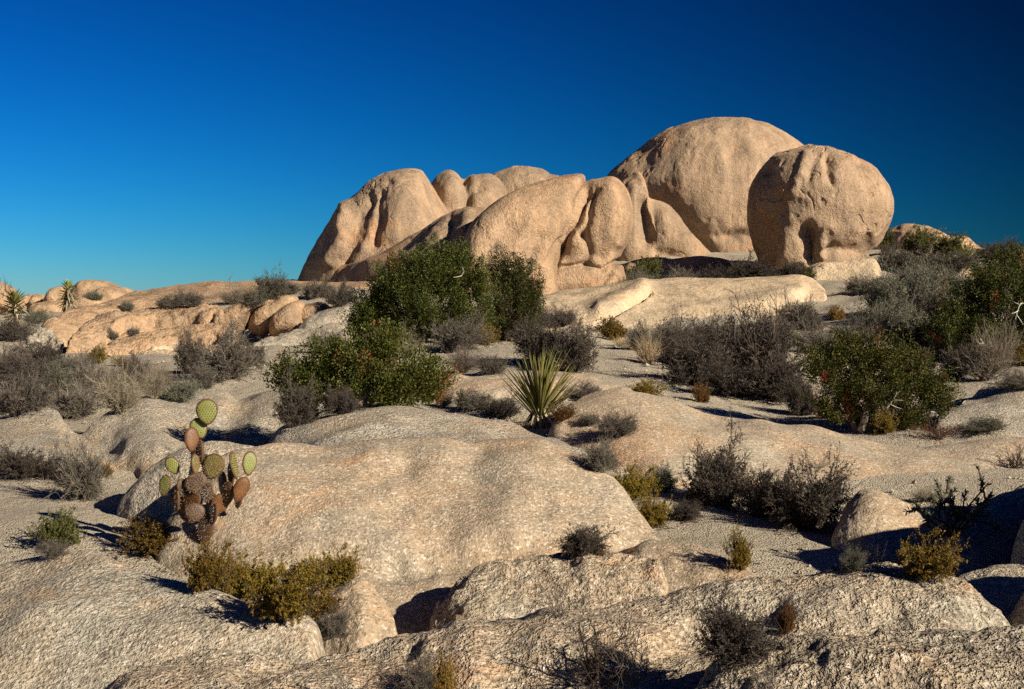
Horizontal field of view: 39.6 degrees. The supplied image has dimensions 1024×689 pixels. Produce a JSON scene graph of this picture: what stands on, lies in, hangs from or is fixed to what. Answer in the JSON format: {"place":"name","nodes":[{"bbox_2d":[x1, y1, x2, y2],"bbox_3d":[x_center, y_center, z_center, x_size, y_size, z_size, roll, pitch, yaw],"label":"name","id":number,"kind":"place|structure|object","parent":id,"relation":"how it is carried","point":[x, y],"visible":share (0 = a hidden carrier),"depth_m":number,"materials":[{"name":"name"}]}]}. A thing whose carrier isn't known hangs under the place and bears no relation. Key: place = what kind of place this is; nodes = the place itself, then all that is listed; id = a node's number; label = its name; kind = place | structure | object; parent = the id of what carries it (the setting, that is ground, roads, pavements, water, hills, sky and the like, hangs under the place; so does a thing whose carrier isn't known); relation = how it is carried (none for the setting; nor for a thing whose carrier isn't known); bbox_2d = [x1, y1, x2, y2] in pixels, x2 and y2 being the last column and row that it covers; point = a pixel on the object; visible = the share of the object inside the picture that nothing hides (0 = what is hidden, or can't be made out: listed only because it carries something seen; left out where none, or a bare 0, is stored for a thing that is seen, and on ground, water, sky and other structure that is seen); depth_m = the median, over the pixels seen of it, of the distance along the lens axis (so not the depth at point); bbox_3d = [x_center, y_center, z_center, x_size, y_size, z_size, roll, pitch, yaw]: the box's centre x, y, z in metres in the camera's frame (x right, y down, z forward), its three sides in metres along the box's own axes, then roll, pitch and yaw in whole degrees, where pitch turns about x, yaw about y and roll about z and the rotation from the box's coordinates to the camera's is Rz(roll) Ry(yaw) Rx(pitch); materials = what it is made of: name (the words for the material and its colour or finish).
{"place":"outdoors","nodes":[
{"label":"outdoors","id":0,"kind":"place"},
{"bbox_2d":[0,247,1023,602],"bbox_3d":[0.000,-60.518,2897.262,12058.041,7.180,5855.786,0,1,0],"label":"ground","id":1,"kind":"structure","parent":0,"point":[20,503],"depth_m":12.22,"materials":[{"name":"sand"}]},
{"bbox_2d":[0,309,44,341],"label":"grey shrub","id":2,"kind":"object","parent":1,"relation":"on","point":[10,329],"visible":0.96,"depth_m":36.56,"materials":[{"name":"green plant"}]},
{"bbox_2d":[0,438,50,480],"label":"dark shrub","id":3,"kind":"object","parent":1,"relation":"on","point":[23,467],"visible":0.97,"depth_m":12.12,"materials":[{"name":"grey plant"}]},
{"bbox_2d":[0,338,60,384],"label":"grey shrub","id":4,"kind":"object","parent":1,"relation":"on","point":[15,365],"visible":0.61,"depth_m":19.39,"materials":[{"name":"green plant"}]},
{"bbox_2d":[7,333,72,369],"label":"dark shrub","id":5,"kind":"object","parent":1,"relation":"on","point":[46,352],"visible":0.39,"depth_m":21.57,"materials":[{"name":"grey plant"}]},
{"bbox_2d":[21,504,87,545],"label":"green shrub","id":6,"kind":"object","parent":1,"relation":"on","point":[63,531],"visible":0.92,"depth_m":9.37,"materials":[{"name":"green plant"}]},
{"bbox_2d":[36,372,104,419],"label":"grey shrub","id":7,"kind":"object","parent":1,"relation":"on","point":[76,405],"visible":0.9,"depth_m":16.59,"materials":[{"name":"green plant"}]},
{"bbox_2d":[36,429,114,501],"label":"grey shrub","id":8,"kind":"object","parent":1,"relation":"on","point":[86,482],"visible":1,"depth_m":11.20,"materials":[{"name":"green plant"}]},
{"bbox_2d":[65,351,123,397],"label":"grey shrub","id":9,"kind":"object","parent":1,"relation":"on","point":[96,377],"visible":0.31,"depth_m":17.79,"materials":[{"name":"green plant"}]},
{"bbox_2d":[41,298,206,346],"bbox_3d":[-10.044,0.059,38.195,4.670,2.674,7.960,0,1,0],"label":"granite lobe","id":10,"kind":"object","parent":1,"relation":"on","point":[65,326],"visible":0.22,"depth_m":37.82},
{"bbox_2d":[0,389,287,479],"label":"granite slab","id":11,"kind":"structure","parent":1,"relation":"on","point":[142,437],"depth_m":13.89,"materials":[{"name":"stone"}]},
{"bbox_2d":[0,363,61,417],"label":"grey shrub","id":12,"kind":"object","parent":11,"relation":"on","point":[16,400],"visible":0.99,"depth_m":14.16,"materials":[{"name":"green plant"}]},
{"bbox_2d":[84,333,157,414],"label":"dry shrub","id":13,"kind":"object","parent":11,"relation":"on","point":[116,397],"visible":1,"depth_m":14.16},
{"bbox_2d":[133,358,174,398],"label":"dry shrub","id":14,"kind":"object","parent":11,"relation":"on","point":[155,387],"visible":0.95,"depth_m":14.57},
{"bbox_2d":[161,364,207,402],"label":"sage shrub","id":15,"kind":"object","parent":11,"relation":"on","point":[181,393],"visible":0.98,"depth_m":14.68,"materials":[{"name":"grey plant"}]},
{"bbox_2d":[65,303,224,353],"bbox_3d":[-8.501,0.376,33.208,3.684,2.716,6.653,0,1,-13],"label":"granite lobe","id":16,"kind":"object","parent":1,"relation":"on","point":[90,333],"visible":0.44,"depth_m":33.92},
{"bbox_2d":[113,510,178,559],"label":"olive shrub","id":17,"kind":"object","parent":1,"relation":"on","point":[145,537],"visible":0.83,"depth_m":9.21,"materials":[{"name":"yellow plant"}]},
{"bbox_2d":[0,550,324,688],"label":"granite slab","id":18,"kind":"structure","parent":1,"relation":"on","point":[84,619],"depth_m":6.60,"materials":[{"name":"stone"}]},
{"bbox_2d":[181,531,243,594],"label":"olive shrub","id":19,"kind":"object","parent":18,"relation":"on","point":[206,571],"visible":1,"depth_m":6.90,"materials":[{"name":"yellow plant"}]},
{"bbox_2d":[240,544,340,624],"bbox_3d":[-1.011,1.108,6.534,0.420,0.410,0.405,1,2,37],"label":"olive shrub","id":20,"kind":"object","parent":18,"relation":"on","point":[285,599],"visible":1,"depth_m":6.47,"materials":[{"name":"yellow plant"}]},
{"bbox_2d":[94,321,239,355],"bbox_3d":[-6.836,0.753,28.133,3.019,2.401,6.051,0,1,-11],"label":"granite lobe","id":21,"kind":"object","parent":1,"relation":"on","point":[150,339],"visible":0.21,"depth_m":28.69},
{"bbox_2d":[116,441,254,524],"bbox_3d":[-2.286,1.439,10.639,1.393,1.421,1.433,0,1,0],"label":"granite rock","id":22,"kind":"object","parent":1,"relation":"on","point":[141,495],"visible":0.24,"depth_m":10.33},
{"bbox_2d":[171,320,209,373],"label":"dark shrub","id":23,"kind":"object","parent":1,"relation":"on","point":[186,352],"visible":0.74,"depth_m":19.54,"materials":[{"name":"grey plant"}]},
{"bbox_2d":[194,310,264,383],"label":"grey shrub","id":24,"kind":"object","parent":1,"relation":"on","point":[225,364],"visible":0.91,"depth_m":18.04,"materials":[{"name":"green plant"}]},
{"bbox_2d":[212,546,287,599],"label":"olive shrub","id":25,"kind":"object","parent":1,"relation":"on","point":[254,575],"visible":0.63,"depth_m":8.41,"materials":[{"name":"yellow plant"}]},
{"bbox_2d":[223,295,279,332],"bbox_3d":[-6.680,-0.721,36.000,1.602,1.124,1.958,0,1,0],"label":"leaning boulder","id":26,"kind":"object","parent":1,"relation":"on","point":[235,309],"visible":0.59,"depth_m":35.16,"materials":[{"name":"beige stone"}]},
{"bbox_2d":[100,280,407,303],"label":"granite slab","id":27,"kind":"structure","parent":1,"relation":"on","point":[211,289],"depth_m":48.19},
{"bbox_2d":[252,259,289,298],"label":"sage shrub","id":28,"kind":"object","parent":1,"relation":"on","point":[277,286],"visible":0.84,"depth_m":35.50,"materials":[{"name":"grey plant"}]},
{"bbox_2d":[247,295,298,334],"bbox_3d":[-6.094,-0.761,36.367,1.202,1.016,1.878,0,1,0],"label":"leaning boulder","id":29,"kind":"object","parent":1,"relation":"on","point":[259,319],"visible":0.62,"depth_m":35.59,"materials":[{"name":"beige stone"}]},
{"bbox_2d":[269,301,304,336],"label":"leaning boulder","id":30,"kind":"object","parent":1,"relation":"on","point":[286,318],"visible":0.79,"depth_m":34.70,"materials":[{"name":"beige stone"}]},
{"bbox_2d":[252,322,354,346],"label":"granite slab","id":31,"kind":"structure","parent":1,"relation":"on","point":[295,337],"depth_m":32.15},
{"bbox_2d":[297,302,353,328],"bbox_3d":[-4.361,-0.511,34.975,1.968,1.079,1.871,0,1,0],"label":"leaning boulder","id":32,"kind":"object","parent":1,"relation":"on","point":[321,318],"visible":0.39,"depth_m":34.20,"materials":[{"name":"grey stone"}]},
{"bbox_2d":[302,575,397,655],"bbox_3d":[-0.910,1.804,7.593,0.641,1.094,1.156,0,1,-5],"label":"granite rock","id":33,"kind":"object","parent":1,"relation":"on","point":[375,624],"visible":0.42,"depth_m":7.39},
{"bbox_2d":[316,600,361,639],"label":"grey shrub","id":34,"kind":"object","parent":33,"relation":"on","point":[327,628],"visible":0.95,"depth_m":7.28,"materials":[{"name":"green plant"}]},
{"bbox_2d":[318,539,364,585],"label":"olive shrub","id":35,"kind":"object","parent":33,"relation":"on","point":[343,568],"visible":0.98,"depth_m":7.69,"materials":[{"name":"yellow plant"}]},
{"bbox_2d":[298,168,450,281],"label":"granite boulder","id":36,"kind":"object","parent":1,"relation":"on","point":[379,213],"visible":0.49,"depth_m":54.09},
{"bbox_2d":[431,170,507,211],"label":"granite boulder","id":37,"kind":"object","parent":36,"relation":"on","point":[454,190],"visible":0.33,"depth_m":58.05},
{"bbox_2d":[155,437,659,634],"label":"granite slab","id":38,"kind":"structure","parent":1,"relation":"on","point":[426,523],"depth_m":9.29,"materials":[{"name":"stone"}]},
{"bbox_2d":[159,399,256,543],"bbox_3d":[-1.953,0.840,9.139,0.624,0.992,0.330,0,1,0],"label":"prickly pear","id":39,"kind":"object","parent":38,"relation":"on","point":[185,496],"visible":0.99,"depth_m":9.10,"materials":[{"name":"green plant"}]},
{"bbox_2d":[575,434,623,474],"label":"grey shrub","id":40,"kind":"object","parent":38,"relation":"on","point":[601,458],"visible":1,"depth_m":9.89,"materials":[{"name":"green plant"}]},
{"bbox_2d":[332,207,485,284],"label":"granite boulder","id":41,"kind":"object","parent":1,"relation":"on","point":[454,224],"visible":0.27,"depth_m":50.97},
{"bbox_2d":[337,232,502,343],"bbox_3d":[-1.674,-0.972,25.731,3.042,2.106,1.714,0,1,0],"label":"juniper tree","id":42,"kind":"object","parent":1,"relation":"on","point":[412,300],"visible":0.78,"depth_m":25.48,"materials":[{"name":"green plant"}]},
{"bbox_2d":[269,404,588,455],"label":"granite slab","id":43,"kind":"structure","parent":1,"relation":"on","point":[379,422],"depth_m":11.66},
{"bbox_2d":[268,355,325,428],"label":"dark shrub","id":44,"kind":"object","parent":43,"relation":"on","point":[295,409],"visible":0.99,"depth_m":11.82,"materials":[{"name":"grey plant"}]},
{"bbox_2d":[321,383,364,416],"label":"dark shrub","id":45,"kind":"object","parent":43,"relation":"on","point":[341,403],"visible":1,"depth_m":11.85,"materials":[{"name":"grey plant"}]},
{"bbox_2d":[256,317,463,408],"bbox_3d":[-1.358,0.174,12.588,1.854,0.841,0.719,0,1,0],"label":"juniper bush","id":46,"kind":"object","parent":43,"relation":"on","point":[365,373],"visible":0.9,"depth_m":12.53,"materials":[{"name":"green plant"}]},
{"bbox_2d":[423,304,497,352],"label":"grey shrub","id":47,"kind":"object","parent":1,"relation":"on","point":[450,338],"visible":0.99,"depth_m":24.04,"materials":[{"name":"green plant"}]},
{"bbox_2d":[481,383,524,419],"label":"dark shrub","id":48,"kind":"object","parent":1,"relation":"on","point":[504,409],"visible":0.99,"depth_m":14.86,"materials":[{"name":"grey plant"}]},
{"bbox_2d":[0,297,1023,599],"bbox_3d":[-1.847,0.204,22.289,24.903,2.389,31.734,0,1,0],"label":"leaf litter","id":49,"kind":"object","parent":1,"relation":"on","point":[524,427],"visible":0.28,"depth_m":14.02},
{"bbox_2d":[484,243,546,341],"bbox_3d":[-0.089,-0.976,26.907,1.510,1.955,1.382,0,1,0],"label":"juniper tree","id":50,"kind":"object","parent":1,"relation":"on","point":[522,294],"visible":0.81,"depth_m":26.74,"materials":[{"name":"green plant"}]},
{"bbox_2d":[462,173,584,295],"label":"granite boulder","id":51,"kind":"object","parent":1,"relation":"on","point":[529,220],"visible":0.67,"depth_m":46.22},
{"bbox_2d":[493,166,557,192],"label":"granite boulder","id":52,"kind":"object","parent":1,"relation":"on","point":[513,178],"visible":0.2,"depth_m":62.00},
{"bbox_2d":[433,373,632,401],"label":"granite slab","id":53,"kind":"structure","parent":1,"relation":"on","point":[493,385],"depth_m":16.57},
{"bbox_2d":[504,310,571,366],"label":"dark shrub","id":54,"kind":"object","parent":1,"relation":"on","point":[525,341],"visible":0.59,"depth_m":20.34,"materials":[{"name":"grey plant"}]},
{"bbox_2d":[499,343,582,428],"bbox_3d":[0.288,0.422,14.128,0.946,0.901,0.904,-1,2,-43],"label":"yucca","id":55,"kind":"object","parent":1,"relation":"on","point":[538,400],"visible":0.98,"depth_m":14.05,"materials":[{"name":"green plant"}]},
{"bbox_2d":[429,551,668,630],"bbox_3d":[0.212,2.134,8.080,1.470,1.859,1.315,0,1,0],"label":"granite rock","id":56,"kind":"object","parent":1,"relation":"on","point":[494,590],"visible":0.41,"depth_m":7.94,"materials":[{"name":"stone"}]},
{"bbox_2d":[551,517,622,559],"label":"dark shrub","id":57,"kind":"object","parent":56,"relation":"on","point":[579,542],"visible":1,"depth_m":8.20,"materials":[{"name":"grey plant"}]},
{"bbox_2d":[105,562,1009,688],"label":"granite slab","id":58,"kind":"structure","parent":1,"relation":"on","point":[541,648],"depth_m":5.83,"materials":[{"name":"stone"}]},
{"bbox_2d":[393,640,439,688],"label":"grey shrub","id":59,"kind":"object","parent":58,"relation":"on","point":[416,679],"visible":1,"depth_m":5.46,"materials":[{"name":"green plant"}]},
{"bbox_2d":[426,643,459,688],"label":"rusty shrub","id":60,"kind":"object","parent":58,"relation":"on","point":[445,674],"visible":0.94,"depth_m":5.48,"materials":[{"name":"yellow plant"}]},
{"bbox_2d":[566,617,643,688],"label":"leafless shrub","id":61,"kind":"object","parent":58,"relation":"on","point":[596,669],"visible":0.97,"depth_m":5.45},
{"bbox_2d":[599,608,658,688],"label":"twiggy shrub","id":62,"kind":"object","parent":58,"relation":"on","point":[623,665],"visible":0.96,"depth_m":5.45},
{"bbox_2d":[891,524,970,583],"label":"olive shrub","id":63,"kind":"object","parent":58,"relation":"on","point":[927,564],"visible":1,"depth_m":6.08,"materials":[{"name":"green plant"}]},
{"bbox_2d":[543,305,601,373],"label":"dark shrub","id":64,"kind":"object","parent":1,"relation":"on","point":[579,352],"visible":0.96,"depth_m":19.83,"materials":[{"name":"grey plant"}]},
{"bbox_2d":[556,176,632,290],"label":"granite boulder","id":65,"kind":"object","parent":1,"relation":"on","point":[593,240],"visible":0.64,"depth_m":47.03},
{"bbox_2d":[610,459,664,500],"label":"olive shrub","id":66,"kind":"object","parent":1,"relation":"on","point":[632,484],"visible":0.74,"depth_m":10.84,"materials":[{"name":"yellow plant"}]},
{"bbox_2d":[632,487,674,527],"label":"olive shrub","id":67,"kind":"object","parent":1,"relation":"on","point":[653,513],"visible":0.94,"depth_m":10.04,"materials":[{"name":"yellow plant"}]},
{"bbox_2d":[616,171,710,260],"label":"granite boulder","id":68,"kind":"object","parent":1,"relation":"on","point":[660,228],"visible":0.59,"depth_m":58.03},
{"bbox_2d":[624,256,736,278],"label":"granite slab","id":69,"kind":"structure","parent":1,"relation":"on","point":[695,263],"depth_m":53.12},
{"bbox_2d":[537,274,826,329],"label":"granite slab","id":70,"kind":"structure","parent":1,"relation":"on","point":[626,303],"depth_m":38.53,"materials":[{"name":"stone"}]},
{"bbox_2d":[619,539,757,592],"bbox_3d":[1.004,1.723,8.548,1.006,1.022,1.839,0,1,0],"label":"granite rock","id":71,"kind":"object","parent":1,"relation":"on","point":[686,564],"visible":0.16,"depth_m":8.38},
{"bbox_2d":[720,519,754,572],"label":"olive shrub","id":72,"kind":"object","parent":71,"relation":"on","point":[740,558],"visible":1,"depth_m":8.23,"materials":[{"name":"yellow plant"}]},
{"bbox_2d":[652,305,737,386],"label":"dark shrub","id":73,"kind":"object","parent":1,"relation":"on","point":[688,364],"visible":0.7,"depth_m":19.31,"materials":[{"name":"grey plant"}]},
{"bbox_2d":[607,117,802,252],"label":"granite boulder","id":74,"kind":"object","parent":1,"relation":"on","point":[699,175],"visible":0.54,"depth_m":64.60,"materials":[{"name":"stone"}]},
{"bbox_2d":[676,404,756,510],"bbox_3d":[1.600,0.900,10.955,0.686,0.905,0.732,0,1,-2],"label":"dark shrub","id":75,"kind":"object","parent":1,"relation":"on","point":[719,482],"visible":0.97,"depth_m":10.83,"materials":[{"name":"grey plant"}]},
{"bbox_2d":[692,348,767,399],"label":"dark shrub","id":76,"kind":"object","parent":1,"relation":"on","point":[722,381],"visible":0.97,"depth_m":18.26,"materials":[{"name":"grey plant"}]},
{"bbox_2d":[729,245,779,277],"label":"dark shrub","id":77,"kind":"object","parent":1,"relation":"on","point":[758,269],"visible":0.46,"depth_m":45.51,"materials":[{"name":"grey plant"}]},
{"bbox_2d":[710,286,812,380],"bbox_3d":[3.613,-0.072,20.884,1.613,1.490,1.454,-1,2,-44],"label":"dark shrub","id":78,"kind":"object","parent":1,"relation":"on","point":[787,341],"visible":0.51,"depth_m":20.89,"materials":[{"name":"grey plant"}]},
{"bbox_2d":[729,459,800,518],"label":"dark shrub","id":79,"kind":"object","parent":1,"relation":"on","point":[754,498],"visible":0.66,"depth_m":10.40,"materials":[{"name":"grey plant"}]},
{"bbox_2d":[747,327,811,403],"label":"dark shrub","id":80,"kind":"object","parent":1,"relation":"on","point":[768,385],"visible":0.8,"depth_m":17.99,"materials":[{"name":"grey plant"}]},
{"bbox_2d":[547,389,1023,488],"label":"granite slab","id":81,"kind":"structure","parent":1,"relation":"on","point":[669,427],"depth_m":13.05,"materials":[{"name":"stone"}]},
{"bbox_2d":[588,404,647,440],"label":"grey shrub","id":82,"kind":"object","parent":81,"relation":"on","point":[615,426],"visible":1,"depth_m":12.54,"materials":[{"name":"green plant"}]},
{"bbox_2d":[778,372,821,415],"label":"dark shrub","id":83,"kind":"object","parent":1,"relation":"on","point":[797,405],"visible":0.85,"depth_m":16.93,"materials":[{"name":"grey plant"}]},
{"bbox_2d":[781,317,836,352],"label":"grey shrub","id":84,"kind":"object","parent":1,"relation":"on","point":[819,334],"visible":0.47,"depth_m":25.10,"materials":[{"name":"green plant"}]},
{"bbox_2d":[760,440,864,535],"bbox_3d":[2.059,1.036,10.031,0.734,0.727,0.815,-1,1,-36],"label":"dark shrub","id":85,"kind":"object","parent":1,"relation":"on","point":[816,504],"visible":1,"depth_m":9.95,"materials":[{"name":"grey plant"}]},
{"bbox_2d":[747,144,893,272],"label":"granite boulder","id":86,"kind":"object","parent":1,"relation":"on","point":[807,202],"visible":0.88,"depth_m":48.54,"materials":[{"name":"stone"}]},
{"bbox_2d":[808,258,881,280],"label":"granite rock","id":87,"kind":"object","parent":1,"relation":"on","point":[838,269],"visible":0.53,"depth_m":46.34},
{"bbox_2d":[693,624,1023,688],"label":"granite slab","id":88,"kind":"structure","parent":1,"relation":"on","point":[990,657],"depth_m":5.02,"materials":[{"name":"stone"}]},
{"bbox_2d":[690,560,791,673],"bbox_3d":[0.815,1.009,5.230,0.408,0.411,0.382,1,1,36],"label":"dark shrub","id":89,"kind":"object","parent":88,"relation":"on","point":[743,639],"visible":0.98,"depth_m":5.16,"materials":[{"name":"grey plant"}]},
{"bbox_2d":[796,324,966,432],"bbox_3d":[4.019,0.407,15.450,1.875,1.271,0.882,0,1,0],"label":"juniper bush","id":90,"kind":"object","parent":1,"relation":"on","point":[895,377],"visible":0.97,"depth_m":15.39,"materials":[{"name":"green plant"}]},
{"bbox_2d":[831,489,943,558],"bbox_3d":[2.541,1.594,9.592,0.893,1.168,1.386,0,1,17],"label":"granite rock","id":91,"kind":"object","parent":1,"relation":"on","point":[871,521],"visible":0.43,"depth_m":9.38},
{"bbox_2d":[857,243,925,311],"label":"sage shrub","id":92,"kind":"object","parent":1,"relation":"on","point":[886,288],"visible":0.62,"depth_m":34.34,"materials":[{"name":"grey plant"}]},
{"bbox_2d":[867,277,930,340],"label":"sage shrub","id":93,"kind":"object","parent":1,"relation":"on","point":[902,317],"visible":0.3,"depth_m":27.37,"materials":[{"name":"grey plant"}]},
{"bbox_2d":[871,295,942,357],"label":"dark shrub","id":94,"kind":"object","parent":1,"relation":"on","point":[917,331],"visible":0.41,"depth_m":24.15,"materials":[{"name":"grey plant"}]},
{"bbox_2d":[890,251,953,318],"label":"sage shrub","id":95,"kind":"object","parent":1,"relation":"on","point":[926,280],"visible":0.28,"depth_m":31.61,"materials":[{"name":"grey plant"}]},
{"bbox_2d":[896,223,953,255],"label":"green shrub","id":96,"kind":"object","parent":1,"relation":"on","point":[910,242],"visible":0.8,"depth_m":55.64,"materials":[{"name":"green plant"}]},
{"bbox_2d":[917,305,982,360],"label":"dark shrub","id":97,"kind":"object","parent":1,"relation":"on","point":[939,348],"visible":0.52,"depth_m":23.50,"materials":[{"name":"grey plant"}]},
{"bbox_2d":[940,269,977,278],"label":"granite slab","id":98,"kind":"structure","parent":1,"relation":"on","point":[959,272],"depth_m":44.09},
{"bbox_2d":[923,248,975,273],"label":"dark shrub","id":99,"kind":"object","parent":98,"relation":"on","point":[954,261],"visible":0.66,"depth_m":43.78,"materials":[{"name":"grey plant"}]},
{"bbox_2d":[918,244,1023,361],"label":"juniper tree","id":100,"kind":"object","parent":1,"relation":"on","point":[990,288],"visible":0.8,"depth_m":23.35,"materials":[{"name":"green plant"}]},
{"bbox_2d":[931,380,1023,442],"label":"granite slab","id":101,"kind":"structure","parent":1,"relation":"on","point":[992,400],"depth_m":15.57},
{"bbox_2d":[937,484,1023,576],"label":"granite rock","id":102,"kind":"object","parent":1,"relation":"on","point":[989,546],"visible":0.28,"depth_m":8.41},
{"bbox_2d":[903,464,1001,543],"bbox_3d":[2.641,0.962,8.421,0.541,0.524,0.453,-1,1,-23],"label":"spiky shrub","id":103,"kind":"object","parent":102,"relation":"on","point":[963,513],"visible":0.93,"depth_m":8.41,"materials":[{"name":"black plant"}]},
{"bbox_2d":[943,311,1023,381],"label":"dry shrub","id":104,"kind":"object","parent":1,"relation":"on","point":[980,362],"visible":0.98,"depth_m":19.83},
{"bbox_2d":[957,564,1023,617],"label":"granite slab","id":105,"kind":"structure","parent":1,"relation":"on","point":[1001,587],"depth_m":7.18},
{"bbox_2d":[0,0,1023,314],"label":"sky","id":106,"kind":"structure","parent":0,"point":[145,144],"materials":[{"name":"blue"}]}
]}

